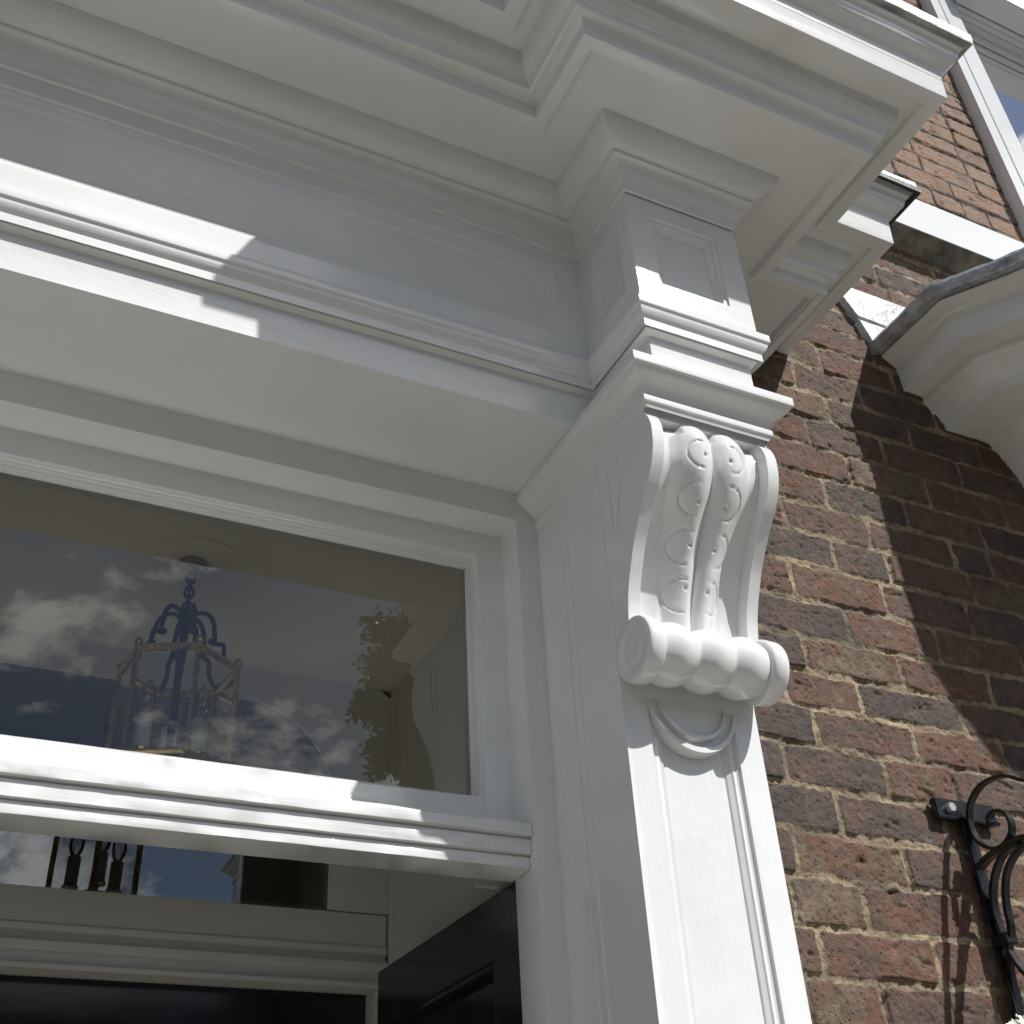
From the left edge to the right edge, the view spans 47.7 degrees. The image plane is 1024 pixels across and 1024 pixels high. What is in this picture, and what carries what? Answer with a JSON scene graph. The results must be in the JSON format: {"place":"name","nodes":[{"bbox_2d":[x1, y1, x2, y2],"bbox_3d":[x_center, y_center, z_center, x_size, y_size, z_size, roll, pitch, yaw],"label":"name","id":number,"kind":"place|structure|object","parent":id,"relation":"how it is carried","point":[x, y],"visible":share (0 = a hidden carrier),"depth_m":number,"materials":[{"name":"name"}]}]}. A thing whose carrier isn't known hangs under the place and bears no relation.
{"place":"outdoors","nodes":[
{"label":"outdoors","id":0,"kind":"place"},
{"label":"path","id":1,"kind":"structure","parent":0,"visible":0},
{"bbox_2d":[0,479,514,1023],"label":"entrance lobby","id":2,"kind":"object","parent":1,"relation":"on","point":[352,667],"visible":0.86,"depth_m":2.31,"materials":[{"name":"paint"}]},
{"bbox_2d":[105,556,242,763],"bbox_3d":[-0.601,0.285,2.089,0.207,0.452,0.224,13,-38,-22],"label":"hall lantern","id":3,"kind":"object","parent":2,"relation":"hanging from","point":[224,692],"visible":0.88,"depth_m":2.05,"materials":[{"name":"brown metal"}]},
{"bbox_2d":[0,975,365,1023],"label":"inner door","id":4,"kind":"structure","parent":2,"relation":"in","point":[23,1000],"depth_m":2.17,"materials":[{"name":"black paint"}]},
{"bbox_2d":[0,0,972,1023],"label":"door surround","id":5,"kind":"object","parent":1,"relation":"on","point":[504,308],"visible":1,"depth_m":1.83,"materials":[{"name":"white paint"}]},
{"bbox_2d":[377,882,522,1023],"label":"front door","id":6,"kind":"structure","parent":5,"relation":"attached to","point":[465,969],"depth_m":1.83,"materials":[{"name":"black paint"}]},
{"bbox_2d":[751,0,1023,1023],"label":"brick wall","id":7,"kind":"structure","parent":1,"relation":"on","point":[891,608],"depth_m":2.22,"materials":[{"name":"brown brick"}]},
{"bbox_2d":[838,288,904,343],"bbox_3d":[0.881,-0.464,2.846,0.650,0.194,0.024,13,-38,-22],"label":"flashing plate","id":8,"kind":"object","parent":7,"relation":"attached to","point":[872,317],"visible":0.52,"depth_m":2.85,"materials":[{"name":"white metal"}]},
{"bbox_2d":[867,247,1023,487],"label":"bay window","id":9,"kind":"structure","parent":7,"relation":"attached to","point":[950,349],"depth_m":2.66,"materials":[{"name":"beige paint"}]},
{"bbox_2d":[890,199,1023,272],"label":"string course","id":10,"kind":"object","parent":7,"relation":"attached to","point":[931,234],"visible":0.28,"depth_m":3.18,"materials":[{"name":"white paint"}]},
{"bbox_2d":[919,0,1023,237],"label":"window","id":11,"kind":"structure","parent":7,"relation":"attached to","point":[987,70],"depth_m":4.16,"materials":[{"name":"white paint"}]},
{"bbox_2d":[929,774,1023,1023],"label":"hanging bracket","id":12,"kind":"object","parent":7,"relation":"attached to","point":[968,815],"visible":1,"depth_m":1.95,"materials":[{"name":"black metal"}]},
{"bbox_2d":[1006,1014,1023,1023],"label":"flower basket","id":13,"kind":"object","parent":12,"relation":"hanging from","point":[1019,1021],"visible":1,"depth_m":1.76,"materials":[{"name":"white plant"}]}
]}

